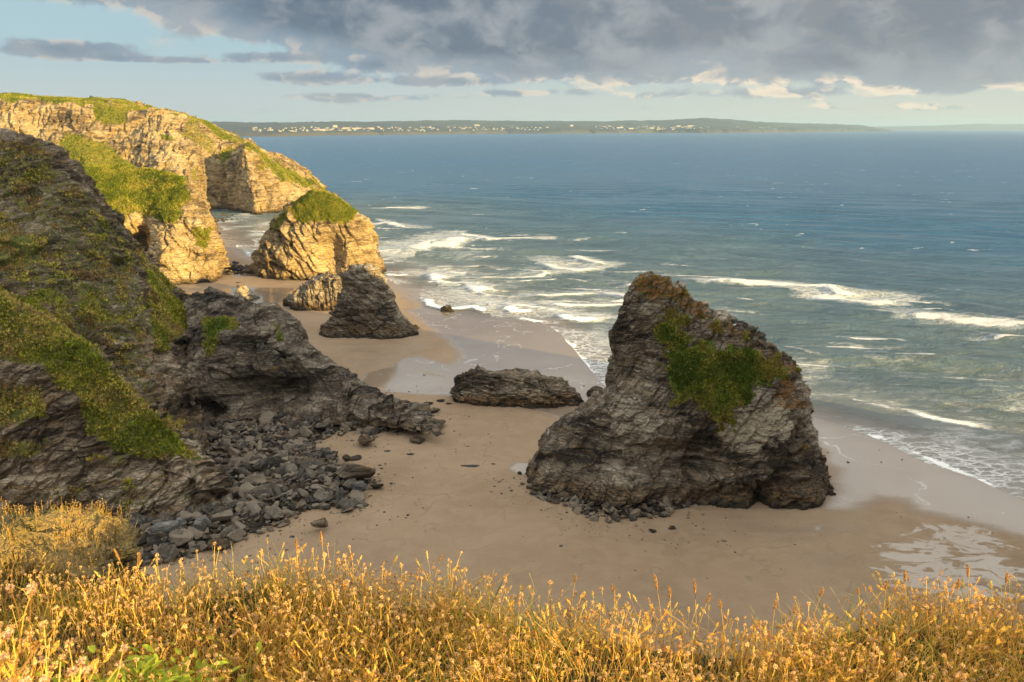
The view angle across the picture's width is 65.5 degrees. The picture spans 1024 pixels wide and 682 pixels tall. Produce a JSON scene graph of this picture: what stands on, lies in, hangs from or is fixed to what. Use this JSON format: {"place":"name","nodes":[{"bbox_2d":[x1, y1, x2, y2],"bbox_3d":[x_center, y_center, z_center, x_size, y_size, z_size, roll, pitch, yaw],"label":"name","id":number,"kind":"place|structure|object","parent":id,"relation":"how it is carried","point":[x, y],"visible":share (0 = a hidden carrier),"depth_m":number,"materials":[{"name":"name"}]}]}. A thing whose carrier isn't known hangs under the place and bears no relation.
{"place":"outdoors","nodes":[
{"label":"outdoors","id":0,"kind":"place"},
{"bbox_2d":[0,128,232,517],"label":"cliff","id":1,"kind":"structure","parent":0,"point":[59,443],"depth_m":142.38,"materials":[{"name":"stone"}]},
{"bbox_2d":[0,127,195,512],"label":"cliff turf","id":2,"kind":"structure","parent":1,"relation":"on","point":[180,325],"depth_m":127.02,"materials":[{"name":"plant"}]},
{"bbox_2d":[15,635,261,681],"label":"leafy plant","id":3,"kind":"object","parent":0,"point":[148,664],"visible":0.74,"depth_m":2.96,"materials":[{"name":"plant"}]},
{"bbox_2d":[84,165,230,284],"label":"lit headland","id":4,"kind":"structure","parent":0,"point":[179,254],"depth_m":319.89,"materials":[{"name":"stone"}]},
{"bbox_2d":[81,163,214,248],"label":"lit turf","id":5,"kind":"structure","parent":4,"relation":"on","point":[101,173],"depth_m":340.85,"materials":[{"name":"plant"}]},
{"bbox_2d":[0,93,326,214],"bbox_3d":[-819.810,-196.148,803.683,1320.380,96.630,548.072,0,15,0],"label":"cliff","id":6,"kind":"structure","parent":0,"point":[237,179],"depth_m":617.61,"materials":[{"name":"stone"}]},
{"bbox_2d":[0,92,325,189],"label":"turf","id":7,"kind":"structure","parent":6,"relation":"on","point":[18,96],"depth_m":645.44,"materials":[{"name":"plant"}]},
{"bbox_2d":[0,538,1023,681],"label":"clifftop ground","id":8,"kind":"structure","parent":0,"point":[418,671],"depth_m":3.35,"materials":[{"name":"yellow plant"}]},
{"bbox_2d":[0,583,127,681],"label":"pink thrift","id":9,"kind":"object","parent":8,"relation":"on","point":[30,591],"visible":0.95,"depth_m":1.43,"materials":[{"name":"plant"}]},
{"bbox_2d":[0,507,149,624],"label":"rock outcrop","id":10,"kind":"object","parent":8,"relation":"on","point":[27,528],"visible":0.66,"depth_m":4.07,"materials":[{"name":"stone"}]},
{"bbox_2d":[0,497,137,621],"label":"bush","id":11,"kind":"object","parent":10,"relation":"on","point":[56,562],"visible":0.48,"depth_m":4.04,"materials":[{"name":"plant"}]},
{"bbox_2d":[0,542,1023,681],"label":"dried thrift","id":12,"kind":"object","parent":8,"relation":"on","point":[68,645],"visible":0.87,"depth_m":3.27,"materials":[{"name":"plant"}]},
{"bbox_2d":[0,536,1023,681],"bbox_3d":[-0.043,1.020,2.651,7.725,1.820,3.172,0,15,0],"label":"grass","id":13,"kind":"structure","parent":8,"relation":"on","point":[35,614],"depth_m":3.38,"materials":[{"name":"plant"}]},
{"bbox_2d":[654,575,664,656],"bbox_3d":[0.594,1.119,3.206,0.068,0.410,0.016,0,15,0],"label":"grass stalk","id":14,"kind":"object","parent":8,"relation":"on","point":[656,585],"depth_m":3.18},
{"bbox_2d":[668,586,671,668],"bbox_3d":[0.613,1.134,3.091,0.040,0.421,0.014,-7,16,-24],"label":"grass stalk","id":15,"kind":"object","parent":8,"relation":"on","point":[669,590],"depth_m":3.06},
{"bbox_2d":[689,593,710,662],"bbox_3d":[0.734,1.155,3.128,0.073,0.383,0.016,3,15,11],"label":"grass stalk","id":16,"kind":"object","parent":8,"relation":"on","point":[709,595],"depth_m":3.10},
{"bbox_2d":[718,599,726,666],"bbox_3d":[0.816,1.170,3.080,0.067,0.396,0.016,-4,16,-15],"label":"grass stalk","id":17,"kind":"object","parent":8,"relation":"on","point":[720,603],"depth_m":3.05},
{"bbox_2d":[903,570,906,641],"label":"grass stalk","id":18,"kind":"object","parent":8,"relation":"on","point":[905,575],"depth_m":3.31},
{"bbox_2d":[952,578,960,642],"bbox_3d":[1.840,1.142,3.310,0.029,0.354,0.016,0,15,0],"label":"grass stalk","id":19,"kind":"object","parent":8,"relation":"on","point":[958,582],"depth_m":3.28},
{"bbox_2d":[966,563,969,644],"bbox_3d":[1.883,1.110,3.292,0.070,0.431,0.017,0,15,0],"label":"grass stalk","id":20,"kind":"object","parent":8,"relation":"on","point":[967,569],"depth_m":3.26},
{"bbox_2d":[996,572,1008,653],"bbox_3d":[2.037,1.134,3.310,0.036,0.402,0.016,-5,16,-17],"label":"grass stalk","id":21,"kind":"object","parent":8,"relation":"on","point":[1006,577],"depth_m":3.28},
{"bbox_2d":[0,0,1023,126],"label":"sky","id":22,"kind":"structure","parent":0,"point":[871,63],"materials":[{"name":"grey"}]},
{"bbox_2d":[449,364,583,408],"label":"sea rock","id":23,"kind":"object","parent":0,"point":[478,385],"visible":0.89,"depth_m":176.86,"materials":[{"name":"stone"}]},
{"bbox_2d":[211,118,890,136],"bbox_3d":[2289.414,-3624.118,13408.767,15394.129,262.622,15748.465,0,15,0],"label":"coast","id":24,"kind":"structure","parent":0,"point":[245,129],"depth_m":10327.50},
{"bbox_2d":[135,222,1023,658],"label":"beach","id":25,"kind":"structure","parent":0,"point":[887,510],"depth_m":123.04,"materials":[{"name":"sand"}]},
{"bbox_2d":[234,284,259,300],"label":"sea rock","id":26,"kind":"object","parent":25,"relation":"on","point":[245,292],"visible":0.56,"depth_m":284.24,"materials":[{"name":"stone"}]},
{"bbox_2d":[138,414,430,560],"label":"rock shelf","id":27,"kind":"object","parent":25,"relation":"on","point":[259,523],"visible":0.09,"depth_m":133.19,"materials":[{"name":"stone"}]},
{"bbox_2d":[126,513,152,526],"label":"boulder","id":28,"kind":"object","parent":27,"relation":"on","point":[135,518],"visible":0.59,"depth_m":119.30,"materials":[{"name":"stone"}]},
{"bbox_2d":[136,531,147,544],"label":"boulder","id":29,"kind":"object","parent":27,"relation":"on","point":[142,539],"visible":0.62,"depth_m":115.13,"materials":[{"name":"stone"}]},
{"bbox_2d":[139,523,150,531],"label":"boulder","id":30,"kind":"object","parent":27,"relation":"on","point":[143,527],"visible":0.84,"depth_m":118.12,"materials":[{"name":"stone"}]},
{"bbox_2d":[136,552,154,564],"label":"boulder","id":31,"kind":"object","parent":27,"relation":"on","point":[145,556],"visible":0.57,"depth_m":111.36,"materials":[{"name":"stone"}]},
{"bbox_2d":[147,535,161,547],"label":"boulder","id":32,"kind":"object","parent":27,"relation":"on","point":[153,540],"visible":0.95,"depth_m":114.87,"materials":[{"name":"stone"}]},
{"bbox_2d":[147,520,179,532],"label":"boulder","id":33,"kind":"object","parent":27,"relation":"on","point":[167,526],"visible":0.95,"depth_m":116.22,"materials":[{"name":"stone"}]},
{"bbox_2d":[157,512,174,519],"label":"boulder","id":34,"kind":"object","parent":27,"relation":"on","point":[165,515],"visible":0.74,"depth_m":121.63,"materials":[{"name":"stone"}]},
{"bbox_2d":[151,526,180,537],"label":"boulder","id":35,"kind":"object","parent":27,"relation":"on","point":[160,534],"visible":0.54,"depth_m":115.99,"materials":[{"name":"stone"}]},
{"bbox_2d":[157,544,180,560],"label":"boulder","id":36,"kind":"object","parent":27,"relation":"on","point":[169,552],"visible":0.86,"depth_m":112.02,"materials":[{"name":"stone"}]},
{"bbox_2d":[167,528,184,545],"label":"boulder","id":37,"kind":"object","parent":27,"relation":"on","point":[177,531],"visible":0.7,"depth_m":116.14,"materials":[{"name":"stone"}]},
{"bbox_2d":[175,517,186,523],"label":"boulder","id":38,"kind":"object","parent":27,"relation":"on","point":[181,520],"visible":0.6,"depth_m":120.16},
{"bbox_2d":[169,529,193,546],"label":"boulder","id":39,"kind":"object","parent":27,"relation":"on","point":[187,535],"visible":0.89,"depth_m":115.53,"materials":[{"name":"stone"}]},
{"bbox_2d":[180,510,192,516],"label":"boulder","id":40,"kind":"object","parent":27,"relation":"on","point":[184,513],"visible":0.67,"depth_m":121.65,"materials":[{"name":"stone"}]},
{"bbox_2d":[188,526,205,539],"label":"boulder","id":41,"kind":"object","parent":27,"relation":"on","point":[198,534],"visible":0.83,"depth_m":117.30,"materials":[{"name":"stone"}]},
{"bbox_2d":[196,522,207,531],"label":"boulder","id":42,"kind":"object","parent":27,"relation":"on","point":[203,527],"visible":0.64,"depth_m":118.41,"materials":[{"name":"stone"}]},
{"bbox_2d":[193,515,211,526],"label":"boulder","id":43,"kind":"object","parent":27,"relation":"on","point":[201,520],"visible":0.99,"depth_m":118.68,"materials":[{"name":"stone"}]},
{"bbox_2d":[200,419,209,426],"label":"boulder","id":44,"kind":"object","parent":27,"relation":"on","point":[205,422],"visible":0.54,"depth_m":162.20,"materials":[{"name":"stone"}]},
{"bbox_2d":[201,503,215,514],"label":"boulder","id":45,"kind":"object","parent":27,"relation":"on","point":[206,508],"visible":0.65,"depth_m":123.53,"materials":[{"name":"stone"}]},
{"bbox_2d":[208,537,226,550],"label":"boulder","id":46,"kind":"object","parent":27,"relation":"on","point":[221,542],"visible":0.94,"depth_m":114.37,"materials":[{"name":"stone"}]},
{"bbox_2d":[214,414,228,422],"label":"boulder","id":47,"kind":"object","parent":27,"relation":"on","point":[224,417],"visible":0.62,"depth_m":161.93,"materials":[{"name":"stone"}]},
{"bbox_2d":[215,506,229,512],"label":"boulder","id":48,"kind":"object","parent":27,"relation":"on","point":[220,509],"visible":0.7,"depth_m":122.29,"materials":[{"name":"stone"}]},
{"bbox_2d":[212,510,233,521],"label":"boulder","id":49,"kind":"object","parent":27,"relation":"on","point":[224,515],"visible":1,"depth_m":121.65,"materials":[{"name":"stone"}]},
{"bbox_2d":[221,496,232,504],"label":"boulder","id":50,"kind":"object","parent":27,"relation":"on","point":[227,500],"visible":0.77,"depth_m":127.23,"materials":[{"name":"stone"}]},
{"bbox_2d":[219,524,236,537],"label":"boulder","id":51,"kind":"object","parent":27,"relation":"on","point":[225,532],"visible":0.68,"depth_m":118.42,"materials":[{"name":"stone"}]},
{"bbox_2d":[225,486,244,493],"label":"boulder","id":52,"kind":"object","parent":27,"relation":"on","point":[234,489],"visible":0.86,"depth_m":130.78,"materials":[{"name":"stone"}]},
{"bbox_2d":[228,457,242,466],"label":"boulder","id":53,"kind":"object","parent":27,"relation":"on","point":[233,460],"visible":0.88,"depth_m":142.36,"materials":[{"name":"stone"}]},
{"bbox_2d":[226,528,245,541],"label":"boulder","id":54,"kind":"object","parent":27,"relation":"on","point":[237,535],"visible":0.99,"depth_m":117.70,"materials":[{"name":"stone"}]},
{"bbox_2d":[229,447,242,456],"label":"boulder","id":55,"kind":"object","parent":27,"relation":"on","point":[233,451],"visible":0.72,"depth_m":145.94,"materials":[{"name":"stone"}]},
{"bbox_2d":[232,467,247,476],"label":"boulder","id":56,"kind":"object","parent":27,"relation":"on","point":[239,471],"visible":0.81,"depth_m":138.29,"materials":[{"name":"stone"}]},
{"bbox_2d":[235,521,245,529],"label":"boulder","id":57,"kind":"object","parent":27,"relation":"on","point":[238,524],"visible":0.77,"depth_m":119.80,"materials":[{"name":"stone"}]},
{"bbox_2d":[240,482,254,493],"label":"boulder","id":58,"kind":"object","parent":27,"relation":"on","point":[247,486],"visible":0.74,"depth_m":131.78,"materials":[{"name":"stone"}]},
{"bbox_2d":[241,502,261,518],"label":"boulder","id":59,"kind":"object","parent":27,"relation":"on","point":[254,507],"visible":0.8,"depth_m":123.60,"materials":[{"name":"stone"}]},
{"bbox_2d":[244,474,266,485],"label":"boulder","id":60,"kind":"object","parent":27,"relation":"on","point":[250,478],"visible":0.69,"depth_m":133.89,"materials":[{"name":"stone"}]},
{"bbox_2d":[251,460,262,471],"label":"boulder","id":61,"kind":"object","parent":27,"relation":"on","point":[254,467],"visible":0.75,"depth_m":138.41,"materials":[{"name":"stone"}]},
{"bbox_2d":[252,478,266,485],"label":"boulder","id":62,"kind":"object","parent":27,"relation":"on","point":[261,480],"visible":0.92,"depth_m":133.54,"materials":[{"name":"stone"}]},
{"bbox_2d":[254,489,271,499],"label":"boulder","id":63,"kind":"object","parent":27,"relation":"on","point":[258,493],"visible":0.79,"depth_m":128.09,"materials":[{"name":"stone"}]},
{"bbox_2d":[258,411,273,424],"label":"boulder","id":64,"kind":"object","parent":27,"relation":"on","point":[268,416],"visible":0.9,"depth_m":160.37,"materials":[{"name":"stone"}]},
{"bbox_2d":[257,484,274,491],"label":"boulder","id":65,"kind":"object","parent":27,"relation":"on","point":[269,486],"visible":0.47,"depth_m":129.60,"materials":[{"name":"stone"}]},
{"bbox_2d":[257,456,280,471],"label":"boulder","id":66,"kind":"object","parent":27,"relation":"on","point":[271,462],"visible":0.82,"depth_m":139.30,"materials":[{"name":"stone"}]},
{"bbox_2d":[265,505,278,519],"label":"boulder","id":67,"kind":"object","parent":27,"relation":"on","point":[272,512],"visible":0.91,"depth_m":123.91,"materials":[{"name":"stone"}]},
{"bbox_2d":[273,485,283,499],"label":"boulder","id":68,"kind":"object","parent":27,"relation":"on","point":[277,491],"visible":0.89,"depth_m":129.33,"materials":[{"name":"stone"}]},
{"bbox_2d":[273,466,284,475],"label":"boulder","id":69,"kind":"object","parent":27,"relation":"on","point":[280,470],"visible":0.88,"depth_m":136.83,"materials":[{"name":"stone"}]},
{"bbox_2d":[281,508,293,517],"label":"boulder","id":70,"kind":"object","parent":27,"relation":"on","point":[288,512],"visible":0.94,"depth_m":124.74,"materials":[{"name":"stone"}]},
{"bbox_2d":[285,463,297,470],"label":"boulder","id":71,"kind":"object","parent":27,"relation":"on","point":[292,466],"visible":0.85,"depth_m":137.91,"materials":[{"name":"stone"}]},
{"bbox_2d":[287,420,298,429],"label":"boulder","id":72,"kind":"object","parent":27,"relation":"on","point":[293,424],"visible":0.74,"depth_m":158.99,"materials":[{"name":"stone"}]},
{"bbox_2d":[295,500,305,508],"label":"boulder","id":73,"kind":"object","parent":27,"relation":"on","point":[300,504],"visible":1,"depth_m":127.49,"materials":[{"name":"stone"}]},
{"bbox_2d":[296,465,305,479],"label":"boulder","id":74,"kind":"object","parent":27,"relation":"on","point":[302,469],"visible":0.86,"depth_m":135.94,"materials":[{"name":"stone"}]},
{"bbox_2d":[299,426,312,438],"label":"boulder","id":75,"kind":"object","parent":27,"relation":"on","point":[305,432],"visible":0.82,"depth_m":155.09,"materials":[{"name":"stone"}]},
{"bbox_2d":[296,457,315,466],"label":"boulder","id":76,"kind":"object","parent":27,"relation":"on","point":[300,461],"visible":0.48,"depth_m":141.01,"materials":[{"name":"stone"}]},
{"bbox_2d":[301,460,311,469],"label":"boulder","id":77,"kind":"object","parent":27,"relation":"on","point":[307,463],"visible":0.5,"depth_m":139.58,"materials":[{"name":"stone"}]},
{"bbox_2d":[305,467,315,479],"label":"boulder","id":78,"kind":"object","parent":27,"relation":"on","point":[310,474],"visible":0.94,"depth_m":136.43,"materials":[{"name":"stone"}]},
{"bbox_2d":[304,414,321,421],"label":"boulder","id":79,"kind":"object","parent":27,"relation":"on","point":[309,418],"visible":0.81,"depth_m":162.09,"materials":[{"name":"stone"}]},
{"bbox_2d":[311,517,327,527],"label":"boulder","id":80,"kind":"object","parent":27,"relation":"on","point":[321,523],"visible":1,"depth_m":120.08,"materials":[{"name":"stone"}]},
{"bbox_2d":[313,490,332,501],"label":"boulder","id":81,"kind":"object","parent":27,"relation":"on","point":[321,497],"visible":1,"depth_m":129.93,"materials":[{"name":"stone"}]},
{"bbox_2d":[315,421,330,428],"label":"boulder","id":82,"kind":"object","parent":27,"relation":"on","point":[324,425],"visible":1,"depth_m":159.96,"materials":[{"name":"stone"}]},
{"bbox_2d":[324,464,336,472],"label":"boulder","id":83,"kind":"object","parent":27,"relation":"on","point":[330,468],"visible":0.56,"depth_m":138.11,"materials":[{"name":"stone"}]},
{"bbox_2d":[335,487,344,499],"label":"boulder","id":84,"kind":"object","parent":27,"relation":"on","point":[340,493],"visible":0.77,"depth_m":129.91,"materials":[{"name":"stone"}]},
{"bbox_2d":[338,498,359,509],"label":"boulder","id":85,"kind":"object","parent":27,"relation":"on","point":[345,503],"visible":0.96,"depth_m":127.95,"materials":[{"name":"stone"}]},
{"bbox_2d":[343,478,355,490],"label":"boulder","id":86,"kind":"object","parent":27,"relation":"on","point":[346,485],"visible":0.6,"depth_m":133.27,"materials":[{"name":"stone"}]},
{"bbox_2d":[336,463,375,480],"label":"boulder","id":87,"kind":"object","parent":27,"relation":"on","point":[347,471],"visible":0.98,"depth_m":135.41,"materials":[{"name":"stone"}]},
{"bbox_2d":[349,489,364,501],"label":"boulder","id":88,"kind":"object","parent":27,"relation":"on","point":[357,495],"visible":0.77,"depth_m":130.74,"materials":[{"name":"stone"}]},
{"bbox_2d":[350,481,365,491],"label":"boulder","id":89,"kind":"object","parent":27,"relation":"on","point":[359,485],"visible":0.97,"depth_m":131.73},
{"bbox_2d":[370,426,380,435],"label":"boulder","id":90,"kind":"object","parent":27,"relation":"on","point":[376,430],"visible":0.9,"depth_m":159.29,"materials":[{"name":"stone"}]},
{"bbox_2d":[416,403,430,410],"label":"boulder","id":91,"kind":"object","parent":27,"relation":"on","point":[423,406],"visible":0.76,"depth_m":171.42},
{"bbox_2d":[180,286,443,436],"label":"cave headland","id":92,"kind":"structure","parent":25,"relation":"on","point":[235,376],"depth_m":165.81,"materials":[{"name":"stone"}]},
{"bbox_2d":[201,315,380,425],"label":"headland turf","id":93,"kind":"structure","parent":92,"relation":"on","point":[211,324],"depth_m":167.99,"materials":[{"name":"plant"}]},
{"bbox_2d":[283,271,341,310],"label":"sea rock","id":94,"kind":"object","parent":25,"relation":"on","point":[318,292],"visible":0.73,"depth_m":269.33,"materials":[{"name":"stone"}]},
{"bbox_2d":[244,188,386,280],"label":"sea stack","id":95,"kind":"object","parent":25,"relation":"on","point":[309,234],"visible":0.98,"depth_m":324.63,"materials":[{"name":"stone"}]},
{"bbox_2d":[358,434,374,445],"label":"boulder","id":96,"kind":"object","parent":25,"relation":"on","point":[364,439],"visible":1,"depth_m":152.34,"materials":[{"name":"stone"}]},
{"bbox_2d":[319,262,419,339],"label":"sea stack","id":97,"kind":"object","parent":25,"relation":"on","point":[366,306],"visible":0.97,"depth_m":233.86,"materials":[{"name":"stone"}]},
{"bbox_2d":[369,483,383,488],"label":"boulder","id":98,"kind":"object","parent":25,"relation":"on","point":[376,485],"visible":1,"depth_m":134.73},
{"bbox_2d":[131,394,691,565],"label":"rubble","id":99,"kind":"object","parent":25,"relation":"on","point":[324,476],"visible":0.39,"depth_m":135.50,"materials":[{"name":"stone"}]},
{"bbox_2d":[409,437,424,442],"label":"boulder","id":100,"kind":"object","parent":25,"relation":"on","point":[417,439],"visible":1,"depth_m":155.50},
{"bbox_2d":[416,419,445,430],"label":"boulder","id":101,"kind":"object","parent":25,"relation":"on","point":[439,422],"visible":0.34,"depth_m":161.85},
{"bbox_2d":[185,374,992,578],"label":"pebbles","id":102,"kind":"object","parent":25,"relation":"on","point":[391,483],"visible":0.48,"depth_m":126.69,"materials":[{"name":"stone"}]},
{"bbox_2d":[586,386,602,396],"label":"sea rock","id":103,"kind":"object","parent":25,"relation":"on","point":[591,390],"visible":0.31,"depth_m":184.16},
{"bbox_2d":[544,495,683,519],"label":"rock shelf","id":104,"kind":"object","parent":25,"relation":"on","point":[622,512],"visible":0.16,"depth_m":127.53,"materials":[{"name":"stone"}]},
{"bbox_2d":[556,491,569,499],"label":"boulder","id":105,"kind":"object","parent":104,"relation":"on","point":[563,494],"visible":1,"depth_m":130.65,"materials":[{"name":"stone"}]},
{"bbox_2d":[662,496,671,505],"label":"boulder","id":106,"kind":"object","parent":104,"relation":"on","point":[666,501],"visible":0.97,"depth_m":128.60,"materials":[{"name":"stone"}]},
{"bbox_2d":[525,271,836,509],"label":"sea stack","id":107,"kind":"object","parent":25,"relation":"on","point":[713,407],"visible":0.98,"depth_m":128.97,"materials":[{"name":"stone"}]},
{"bbox_2d":[210,130,1023,498],"bbox_3d":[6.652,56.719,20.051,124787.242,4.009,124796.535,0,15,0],"label":"sea","id":108,"kind":"structure","parent":0,"point":[876,276],"depth_m":444.45,"materials":[{"name":"liquid"}]},
{"bbox_2d":[440,305,454,312],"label":"sea rock","id":109,"kind":"object","parent":108,"relation":"in","point":[446,308],"visible":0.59,"depth_m":269.87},
{"bbox_2d":[693,579,696,658],"bbox_3d":[0.724,1.126,3.150,0.059,0.436,0.016,-12,19,-37],"label":"grass stalk","id":110,"kind":"object","parent":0,"point":[694,587],"depth_m":3.12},
{"bbox_2d":[875,124,1023,129],"bbox_3d":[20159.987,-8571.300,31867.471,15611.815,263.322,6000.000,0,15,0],"label":"hills","id":111,"kind":"structure","parent":0,"point":[983,127],"depth_m":30258.48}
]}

